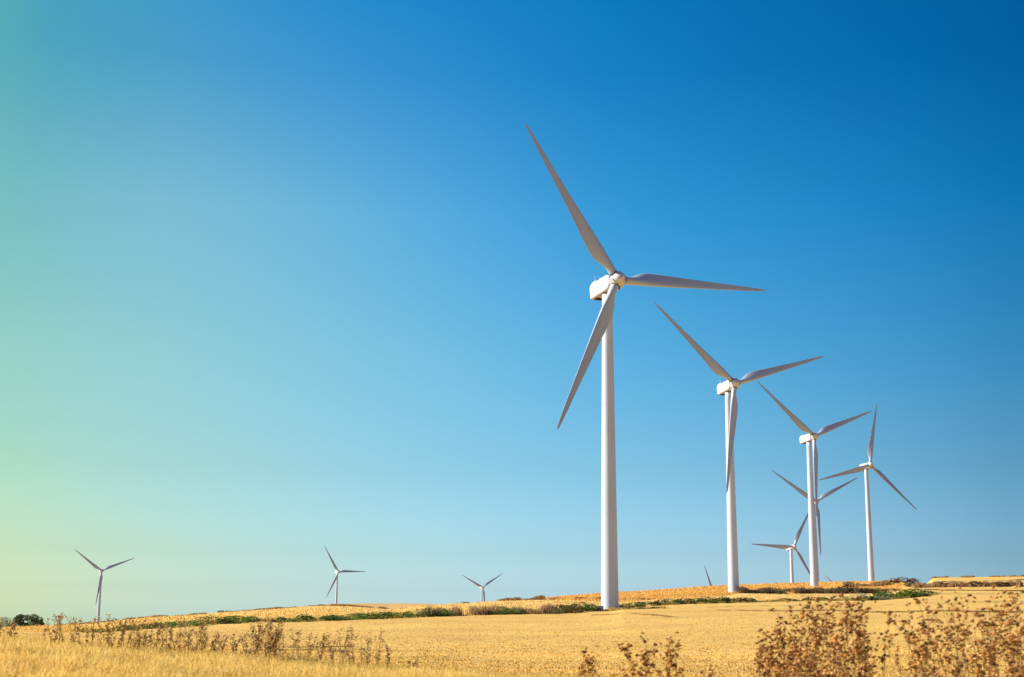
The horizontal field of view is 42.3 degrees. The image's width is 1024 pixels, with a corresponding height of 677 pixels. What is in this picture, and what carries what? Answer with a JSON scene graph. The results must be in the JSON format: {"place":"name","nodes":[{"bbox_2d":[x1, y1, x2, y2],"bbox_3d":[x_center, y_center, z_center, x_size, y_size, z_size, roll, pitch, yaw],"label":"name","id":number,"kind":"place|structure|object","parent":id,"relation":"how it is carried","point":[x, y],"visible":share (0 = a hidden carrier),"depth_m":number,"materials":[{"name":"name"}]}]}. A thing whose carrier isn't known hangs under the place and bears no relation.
{"place":"outdoors","nodes":[
{"label":"outdoors","id":0,"kind":"place"},
{"bbox_2d":[0,633,655,676],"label":"verge grass","id":1,"kind":"structure","parent":0,"point":[28,660],"depth_m":12.01,"materials":[{"name":"plant"}]},
{"bbox_2d":[0,576,1023,676],"bbox_3d":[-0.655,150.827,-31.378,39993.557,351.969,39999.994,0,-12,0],"label":"ground","id":2,"kind":"structure","parent":0,"point":[894,604],"depth_m":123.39,"materials":[{"name":"plant"}]},
{"bbox_2d":[13,614,29,626],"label":"tree","id":3,"kind":"object","parent":2,"relation":"on","point":[19,620],"visible":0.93,"depth_m":394.57,"materials":[{"name":"green plant"}]},
{"bbox_2d":[24,614,43,625],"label":"tree","id":4,"kind":"object","parent":2,"relation":"on","point":[33,620],"visible":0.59,"depth_m":401.52,"materials":[{"name":"green plant"}]},
{"bbox_2d":[50,614,65,642],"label":"dried weed","id":5,"kind":"object","parent":2,"relation":"on","point":[55,631],"visible":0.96,"depth_m":13.73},
{"bbox_2d":[55,612,63,643],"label":"dried weed","id":6,"kind":"object","parent":2,"relation":"on","point":[60,632],"visible":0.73,"depth_m":14.57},
{"bbox_2d":[64,614,82,646],"bbox_3d":[-4.650,3.091,13.963,0.190,0.356,0.259,0,-12,0],"label":"dried weed","id":7,"kind":"object","parent":2,"relation":"on","point":[71,633],"visible":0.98,"depth_m":13.94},
{"bbox_2d":[76,626,96,646],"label":"dried weed","id":8,"kind":"object","parent":2,"relation":"on","point":[86,640],"visible":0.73,"depth_m":14.61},
{"bbox_2d":[88,616,104,644],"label":"dried weed","id":9,"kind":"object","parent":2,"relation":"on","point":[99,629],"visible":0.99,"depth_m":14.17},
{"bbox_2d":[76,550,133,621],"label":"wind turbine","id":10,"kind":"object","parent":2,"relation":"on","point":[100,584],"visible":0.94,"depth_m":1544.07,"materials":[{"name":"paint"}]},
{"bbox_2d":[105,614,127,648],"bbox_3d":[-4.225,3.150,14.133,0.256,0.414,0.142,7,-13,-29],"label":"dried weed","id":11,"kind":"object","parent":2,"relation":"on","point":[108,641],"visible":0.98,"depth_m":14.12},
{"bbox_2d":[117,619,134,648],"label":"dried weed","id":12,"kind":"object","parent":2,"relation":"on","point":[120,624],"visible":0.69,"depth_m":14.57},
{"bbox_2d":[128,617,146,649],"bbox_3d":[-4.011,3.171,14.122,0.238,0.396,0.186,0,-12,0],"label":"dried weed","id":13,"kind":"object","parent":2,"relation":"on","point":[138,640],"visible":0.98,"depth_m":14.11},
{"bbox_2d":[132,622,153,645],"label":"dried weed","id":14,"kind":"object","parent":2,"relation":"on","point":[149,636],"visible":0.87,"depth_m":14.83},
{"bbox_2d":[152,620,169,649],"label":"dried weed","id":15,"kind":"object","parent":2,"relation":"on","point":[165,639],"visible":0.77,"depth_m":15.80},
{"bbox_2d":[35,606,294,625],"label":"dry scrub","id":16,"kind":"object","parent":2,"relation":"on","point":[201,613],"visible":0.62,"depth_m":332.35,"materials":[{"name":"plant"}]},
{"bbox_2d":[166,618,186,652],"bbox_3d":[-3.865,3.414,15.161,0.269,0.415,0.154,0,-12,0],"label":"dried weed","id":17,"kind":"object","parent":2,"relation":"on","point":[171,633],"visible":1,"depth_m":15.15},
{"bbox_2d":[174,618,192,651],"bbox_3d":[-3.911,3.553,15.737,0.232,0.454,0.248,4,-12,-19],"label":"dried weed","id":18,"kind":"object","parent":2,"relation":"on","point":[178,622],"visible":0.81,"depth_m":15.71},
{"bbox_2d":[175,623,192,653],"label":"dried weed","id":19,"kind":"object","parent":2,"relation":"on","point":[183,638],"visible":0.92,"depth_m":15.53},
{"bbox_2d":[181,627,197,652],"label":"dried weed","id":20,"kind":"object","parent":2,"relation":"on","point":[190,643],"visible":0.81,"depth_m":15.65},
{"bbox_2d":[174,620,208,626],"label":"shrub","id":21,"kind":"object","parent":2,"relation":"on","point":[195,622],"visible":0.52,"depth_m":160.87,"materials":[{"name":"green plant"}]},
{"bbox_2d":[193,617,208,651],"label":"dried weed","id":22,"kind":"object","parent":2,"relation":"on","point":[201,628],"visible":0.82,"depth_m":15.42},
{"bbox_2d":[197,622,206,651],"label":"dried weed","id":23,"kind":"object","parent":2,"relation":"on","point":[201,646],"visible":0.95,"depth_m":15.14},
{"bbox_2d":[194,615,234,624],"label":"shrub","id":24,"kind":"object","parent":2,"relation":"on","point":[226,621],"visible":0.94,"depth_m":170.33,"materials":[{"name":"green plant"}]},
{"bbox_2d":[207,635,228,653],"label":"dried weed","id":25,"kind":"object","parent":2,"relation":"on","point":[213,645],"visible":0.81,"depth_m":15.62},
{"bbox_2d":[223,615,258,622],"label":"shrub","id":26,"kind":"object","parent":2,"relation":"on","point":[245,619],"visible":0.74,"depth_m":176.05,"materials":[{"name":"green plant"}]},
{"bbox_2d":[79,614,426,632],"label":"dry grass","id":27,"kind":"structure","parent":2,"relation":"on","point":[116,628],"depth_m":168.82,"materials":[{"name":"plant"}]},
{"bbox_2d":[247,619,263,654],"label":"dried weed","id":28,"kind":"object","parent":2,"relation":"on","point":[258,634],"visible":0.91,"depth_m":15.74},
{"bbox_2d":[251,625,265,653],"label":"dried weed","id":29,"kind":"object","parent":2,"relation":"on","point":[255,636],"visible":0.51,"depth_m":16.12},
{"bbox_2d":[260,616,284,659],"bbox_3d":[-2.771,3.464,15.249,0.277,0.518,0.252,0,-12,0],"label":"dried weed","id":30,"kind":"object","parent":2,"relation":"on","point":[268,630],"visible":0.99,"depth_m":15.28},
{"bbox_2d":[264,626,280,656],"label":"dried weed","id":31,"kind":"object","parent":2,"relation":"on","point":[271,642],"visible":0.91,"depth_m":15.36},
{"bbox_2d":[272,626,286,657],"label":"dried weed","id":32,"kind":"object","parent":2,"relation":"on","point":[283,637],"visible":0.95,"depth_m":15.46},
{"bbox_2d":[288,629,301,655],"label":"dried weed","id":33,"kind":"object","parent":2,"relation":"on","point":[296,640],"visible":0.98,"depth_m":15.99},
{"bbox_2d":[305,633,317,658],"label":"dried weed","id":34,"kind":"object","parent":2,"relation":"on","point":[310,646],"visible":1,"depth_m":15.61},
{"bbox_2d":[278,648,356,652],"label":"furrow","id":35,"kind":"structure","parent":2,"relation":"on","point":[337,650],"depth_m":61.20,"materials":[{"name":"soil"}]},
{"bbox_2d":[314,640,323,660],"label":"dried weed","id":36,"kind":"object","parent":2,"relation":"on","point":[320,644],"visible":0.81,"depth_m":16.16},
{"bbox_2d":[321,632,335,662],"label":"dried weed","id":37,"kind":"object","parent":2,"relation":"on","point":[329,648],"visible":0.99,"depth_m":15.55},
{"bbox_2d":[318,615,342,620],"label":"shrub","id":38,"kind":"object","parent":2,"relation":"on","point":[326,618],"visible":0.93,"depth_m":202.97,"materials":[{"name":"green plant"}]},
{"bbox_2d":[336,627,350,663],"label":"dried weed","id":39,"kind":"object","parent":2,"relation":"on","point":[341,653],"visible":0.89,"depth_m":16.02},
{"bbox_2d":[325,547,365,603],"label":"wind turbine","id":40,"kind":"object","parent":2,"relation":"on","point":[337,571],"visible":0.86,"depth_m":1774.17,"materials":[{"name":"paint"}]},
{"bbox_2d":[308,603,387,608],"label":"dry scrub","id":41,"kind":"object","parent":2,"relation":"on","point":[332,604],"visible":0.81,"depth_m":372.90,"materials":[{"name":"plant"}]},
{"bbox_2d":[344,626,355,662],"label":"dried weed","id":42,"kind":"object","parent":2,"relation":"on","point":[348,650],"visible":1,"depth_m":15.43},
{"bbox_2d":[348,627,373,663],"bbox_3d":[-1.802,3.663,15.675,0.338,0.475,0.265,0,-12,0],"label":"dried weed","id":43,"kind":"object","parent":2,"relation":"on","point":[368,654],"visible":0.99,"depth_m":15.71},
{"bbox_2d":[373,630,384,666],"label":"dried weed","id":44,"kind":"object","parent":2,"relation":"on","point":[377,657],"visible":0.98,"depth_m":16.23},
{"bbox_2d":[368,611,398,618],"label":"shrub","id":45,"kind":"object","parent":2,"relation":"on","point":[373,614],"visible":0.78,"depth_m":216.45,"materials":[{"name":"green plant"}]},
{"bbox_2d":[383,641,391,666],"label":"dried weed","id":46,"kind":"object","parent":2,"relation":"on","point":[387,657],"visible":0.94,"depth_m":15.69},
{"bbox_2d":[386,611,417,617],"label":"shrub","id":47,"kind":"object","parent":2,"relation":"on","point":[405,614],"visible":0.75,"depth_m":223.29,"materials":[{"name":"green plant"}]},
{"bbox_2d":[415,608,454,615],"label":"shrub","id":48,"kind":"object","parent":2,"relation":"on","point":[443,611],"visible":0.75,"depth_m":232.99,"materials":[{"name":"green plant"}]},
{"bbox_2d":[0,589,912,631],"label":"standing straw","id":49,"kind":"object","parent":2,"relation":"on","point":[39,628],"visible":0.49,"depth_m":292.74,"materials":[{"name":"plant"}]},
{"bbox_2d":[464,573,502,601],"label":"wind turbine","id":50,"kind":"object","parent":2,"relation":"on","point":[482,590],"visible":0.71,"depth_m":2031.72,"materials":[{"name":"paint"}]},
{"bbox_2d":[417,603,582,616],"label":"dry scrub","id":51,"kind":"object","parent":2,"relation":"on","point":[480,610],"visible":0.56,"depth_m":248.65,"materials":[{"name":"plant"}]},
{"bbox_2d":[497,595,600,600],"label":"dry scrub","id":52,"kind":"object","parent":2,"relation":"on","point":[540,597],"visible":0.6,"depth_m":373.61,"materials":[{"name":"plant"}]},
{"bbox_2d":[541,608,563,613],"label":"shrub","id":53,"kind":"object","parent":2,"relation":"on","point":[551,611],"visible":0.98,"depth_m":262.76,"materials":[{"name":"green plant"}]},
{"bbox_2d":[550,604,580,612],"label":"shrub","id":54,"kind":"object","parent":2,"relation":"on","point":[570,607],"visible":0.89,"depth_m":267.27,"materials":[{"name":"green plant"}]},
{"bbox_2d":[573,601,596,611],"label":"shrub","id":55,"kind":"object","parent":2,"relation":"on","point":[587,606],"visible":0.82,"depth_m":270.94,"materials":[{"name":"green plant"}]},
{"bbox_2d":[578,646,597,676],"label":"dried weed","id":56,"kind":"object","parent":2,"relation":"on","point":[590,661],"visible":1,"depth_m":9.23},
{"bbox_2d":[617,632,655,676],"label":"dried weed","id":57,"kind":"object","parent":2,"relation":"on","point":[645,661],"visible":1,"depth_m":8.90,"materials":[{"name":"plant"}]},
{"bbox_2d":[597,613,678,616],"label":"furrow","id":58,"kind":"structure","parent":2,"relation":"on","point":[643,614],"depth_m":195.77,"materials":[{"name":"soil"}]},
{"bbox_2d":[525,123,765,608],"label":"wind turbine","id":59,"kind":"object","parent":2,"relation":"on","point":[605,289],"visible":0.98,"depth_m":287.88,"materials":[{"name":"paint"}]},
{"bbox_2d":[651,632,683,676],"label":"dried weed","id":60,"kind":"object","parent":2,"relation":"on","point":[669,640],"visible":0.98,"depth_m":9.20,"materials":[{"name":"plant"}]},
{"bbox_2d":[542,579,901,601],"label":"ripe crop","id":61,"kind":"object","parent":2,"relation":"on","point":[679,592],"visible":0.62,"depth_m":509.71,"materials":[{"name":"plant"}]},
{"bbox_2d":[654,302,824,592],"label":"wind turbine","id":62,"kind":"object","parent":2,"relation":"on","point":[729,387],"visible":0.98,"depth_m":455.36,"materials":[{"name":"paint"}]},
{"bbox_2d":[752,628,783,676],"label":"dried weed","id":63,"kind":"object","parent":2,"relation":"on","point":[761,665],"visible":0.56,"depth_m":9.20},
{"bbox_2d":[754,640,781,676],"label":"dried weed","id":64,"kind":"object","parent":2,"relation":"on","point":[766,674],"visible":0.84,"depth_m":8.57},
{"bbox_2d":[619,595,929,608],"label":"dry grass","id":65,"kind":"structure","parent":2,"relation":"on","point":[773,600],"depth_m":343.18,"materials":[{"name":"plant"}]},
{"bbox_2d":[753,514,809,582],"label":"wind turbine","id":66,"kind":"object","parent":2,"relation":"on","point":[790,548],"visible":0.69,"depth_m":1048.76,"materials":[{"name":"paint"}]},
{"bbox_2d":[766,614,797,676],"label":"dried weed","id":67,"kind":"object","parent":2,"relation":"on","point":[775,631],"visible":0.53,"depth_m":9.86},
{"bbox_2d":[756,636,808,676],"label":"dried weed","id":68,"kind":"object","parent":2,"relation":"on","point":[771,653],"visible":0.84,"depth_m":8.53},
{"bbox_2d":[774,606,816,676],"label":"dried weed","id":69,"kind":"object","parent":2,"relation":"on","point":[782,638],"visible":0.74,"depth_m":8.80,"materials":[{"name":"plant"}]},
{"bbox_2d":[768,595,822,676],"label":"dried weed","id":70,"kind":"object","parent":2,"relation":"on","point":[790,623],"visible":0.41,"depth_m":10.22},
{"bbox_2d":[780,630,824,676],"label":"dried weed","id":71,"kind":"object","parent":2,"relation":"on","point":[800,657],"visible":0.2,"depth_m":10.27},
{"bbox_2d":[781,621,823,676],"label":"dried weed","id":72,"kind":"object","parent":2,"relation":"on","point":[797,649],"visible":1,"depth_m":8.40,"materials":[{"name":"plant"}]},
{"bbox_2d":[737,586,880,593],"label":"dry scrub","id":73,"kind":"object","parent":2,"relation":"on","point":[770,590],"visible":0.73,"depth_m":464.75,"materials":[{"name":"plant"}]},
{"bbox_2d":[757,381,871,585],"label":"wind turbine","id":74,"kind":"object","parent":2,"relation":"on","point":[809,438],"visible":0.98,"depth_m":634.19,"materials":[{"name":"paint"}]},
{"bbox_2d":[773,471,857,581],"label":"wind turbine","id":75,"kind":"object","parent":2,"relation":"on","point":[822,496],"visible":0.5,"depth_m":956.96,"materials":[{"name":"paint"}]},
{"bbox_2d":[788,598,856,676],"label":"dried weed","id":76,"kind":"object","parent":2,"relation":"on","point":[818,633],"visible":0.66,"depth_m":9.11,"materials":[{"name":"plant"}]},
{"bbox_2d":[806,606,840,675],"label":"dried weed","id":77,"kind":"object","parent":2,"relation":"on","point":[829,650],"visible":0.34,"depth_m":10.42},
{"bbox_2d":[811,600,846,676],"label":"dried weed","id":78,"kind":"object","parent":2,"relation":"on","point":[831,674],"visible":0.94,"depth_m":8.77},
{"bbox_2d":[806,593,851,676],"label":"dried weed","id":79,"kind":"object","parent":2,"relation":"on","point":[814,623],"visible":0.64,"depth_m":9.32,"materials":[{"name":"plant"}]},
{"bbox_2d":[826,596,857,674],"bbox_3d":[2.380,2.307,9.472,0.220,0.910,0.445,-1,-12,6],"label":"dried weed","id":80,"kind":"object","parent":2,"relation":"on","point":[851,632],"visible":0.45,"depth_m":9.42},
{"bbox_2d":[823,613,868,676],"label":"dried weed","id":81,"kind":"object","parent":2,"relation":"on","point":[858,653],"visible":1,"depth_m":8.45,"materials":[{"name":"plant"}]},
{"bbox_2d":[814,596,880,676],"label":"dried weed","id":82,"kind":"object","parent":2,"relation":"on","point":[861,635],"visible":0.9,"depth_m":9.03,"materials":[{"name":"plant"}]},
{"bbox_2d":[836,594,862,676],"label":"dried weed","id":83,"kind":"object","parent":2,"relation":"on","point":[855,665],"visible":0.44,"depth_m":10.02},
{"bbox_2d":[828,610,875,676],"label":"dried weed","id":84,"kind":"object","parent":2,"relation":"on","point":[851,675],"visible":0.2,"depth_m":10.27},
{"bbox_2d":[842,579,889,586],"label":"dry scrub","id":85,"kind":"object","parent":2,"relation":"on","point":[875,584],"visible":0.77,"depth_m":626.70,"materials":[{"name":"plant"}]},
{"bbox_2d":[819,405,916,580],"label":"wind turbine","id":86,"kind":"object","parent":2,"relation":"on","point":[864,467],"visible":0.96,"depth_m":809.45,"materials":[{"name":"paint"}]},
{"bbox_2d":[843,602,898,676],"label":"dried weed","id":87,"kind":"object","parent":2,"relation":"on","point":[882,657],"visible":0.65,"depth_m":9.56,"materials":[{"name":"plant"}]},
{"bbox_2d":[852,593,892,599],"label":"shrub","id":88,"kind":"object","parent":2,"relation":"on","point":[878,597],"visible":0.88,"depth_m":383.26,"materials":[{"name":"green plant"}]},
{"bbox_2d":[872,591,911,598],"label":"shrub","id":89,"kind":"object","parent":2,"relation":"on","point":[884,593],"visible":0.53,"depth_m":392.04,"materials":[{"name":"green plant"}]},
{"bbox_2d":[889,577,919,583],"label":"shrub","id":90,"kind":"object","parent":2,"relation":"on","point":[895,580],"visible":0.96,"depth_m":651.64,"materials":[{"name":"green plant"}]},
{"bbox_2d":[873,598,942,676],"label":"dried weed","id":91,"kind":"object","parent":2,"relation":"on","point":[890,620],"visible":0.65,"depth_m":9.52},
{"bbox_2d":[882,625,938,676],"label":"dried weed","id":92,"kind":"object","parent":2,"relation":"on","point":[920,662],"visible":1,"depth_m":8.20,"materials":[{"name":"plant"}]},
{"bbox_2d":[888,603,938,676],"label":"dried weed","id":93,"kind":"object","parent":2,"relation":"on","point":[909,634],"visible":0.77,"depth_m":8.74,"materials":[{"name":"plant"}]},
{"bbox_2d":[899,588,938,596],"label":"shrub","id":94,"kind":"object","parent":2,"relation":"on","point":[919,591],"visible":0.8,"depth_m":399.28,"materials":[{"name":"green plant"}]},
{"bbox_2d":[904,615,947,676],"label":"dried weed","id":95,"kind":"object","parent":2,"relation":"on","point":[937,673],"visible":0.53,"depth_m":10.12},
{"bbox_2d":[915,606,962,676],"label":"dried weed","id":96,"kind":"object","parent":2,"relation":"on","point":[938,637],"visible":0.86,"depth_m":8.48,"materials":[{"name":"plant"}]},
{"bbox_2d":[910,596,969,676],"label":"dried weed","id":97,"kind":"object","parent":2,"relation":"on","point":[940,649],"visible":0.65,"depth_m":8.90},
{"bbox_2d":[946,611,969,676],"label":"dried weed","id":98,"kind":"object","parent":2,"relation":"on","point":[955,641],"visible":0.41,"depth_m":9.96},
{"bbox_2d":[912,587,1006,676],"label":"dried weed","id":99,"kind":"object","parent":2,"relation":"on","point":[965,618],"visible":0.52,"depth_m":9.58,"materials":[{"name":"plant"}]},
{"bbox_2d":[942,612,989,676],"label":"dried weed","id":100,"kind":"object","parent":2,"relation":"on","point":[963,645],"visible":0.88,"depth_m":8.35,"materials":[{"name":"plant"}]},
{"bbox_2d":[911,579,1022,587],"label":"dry scrub","id":101,"kind":"object","parent":2,"relation":"on","point":[955,584],"visible":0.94,"depth_m":569.81,"materials":[{"name":"plant"}]},
{"bbox_2d":[932,575,1023,578],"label":"dry scrub","id":102,"kind":"object","parent":2,"relation":"on","point":[974,576],"visible":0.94,"depth_m":656.72,"materials":[{"name":"plant"}]},
{"bbox_2d":[955,595,1012,676],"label":"dried weed","id":103,"kind":"object","parent":2,"relation":"on","point":[973,658],"visible":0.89,"depth_m":8.18,"materials":[{"name":"plant"}]},
{"bbox_2d":[970,600,1001,676],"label":"dried weed","id":104,"kind":"object","parent":2,"relation":"on","point":[983,662],"visible":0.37,"depth_m":10.03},
{"bbox_2d":[974,608,1023,676],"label":"dried weed","id":105,"kind":"object","parent":2,"relation":"on","point":[989,657],"visible":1,"depth_m":8.03,"materials":[{"name":"plant"}]},
{"bbox_2d":[982,590,1023,673],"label":"dried weed","id":106,"kind":"object","parent":2,"relation":"on","point":[1018,610],"visible":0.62,"depth_m":9.07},
{"bbox_2d":[992,592,1019,676],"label":"dried weed","id":107,"kind":"object","parent":2,"relation":"on","point":[1005,605],"visible":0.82,"depth_m":8.64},
{"bbox_2d":[991,585,1023,671],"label":"dried weed","id":108,"kind":"object","parent":2,"relation":"on","point":[1001,616],"visible":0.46,"depth_m":9.29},
{"bbox_2d":[1001,592,1023,676],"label":"dried weed","id":109,"kind":"object","parent":2,"relation":"on","point":[1017,653],"visible":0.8,"depth_m":8.55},
{"bbox_2d":[0,0,1023,626],"label":"sky","id":110,"kind":"structure","parent":0,"point":[282,282],"materials":[{"name":"blue"}]},
{"bbox_2d":[604,604,668,610],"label":"dry grass","id":111,"kind":"structure","parent":0,"point":[616,609],"depth_m":280.33,"materials":[{"name":"plant"}]},
{"bbox_2d":[768,609,1023,612],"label":"dry grass","id":112,"kind":"structure","parent":0,"point":[1012,611],"depth_m":180.11,"materials":[{"name":"plant"}]},
{"bbox_2d":[900,589,1023,590],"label":"dry grass","id":113,"kind":"structure","parent":0,"point":[969,590],"depth_m":493.67,"materials":[{"name":"plant"}]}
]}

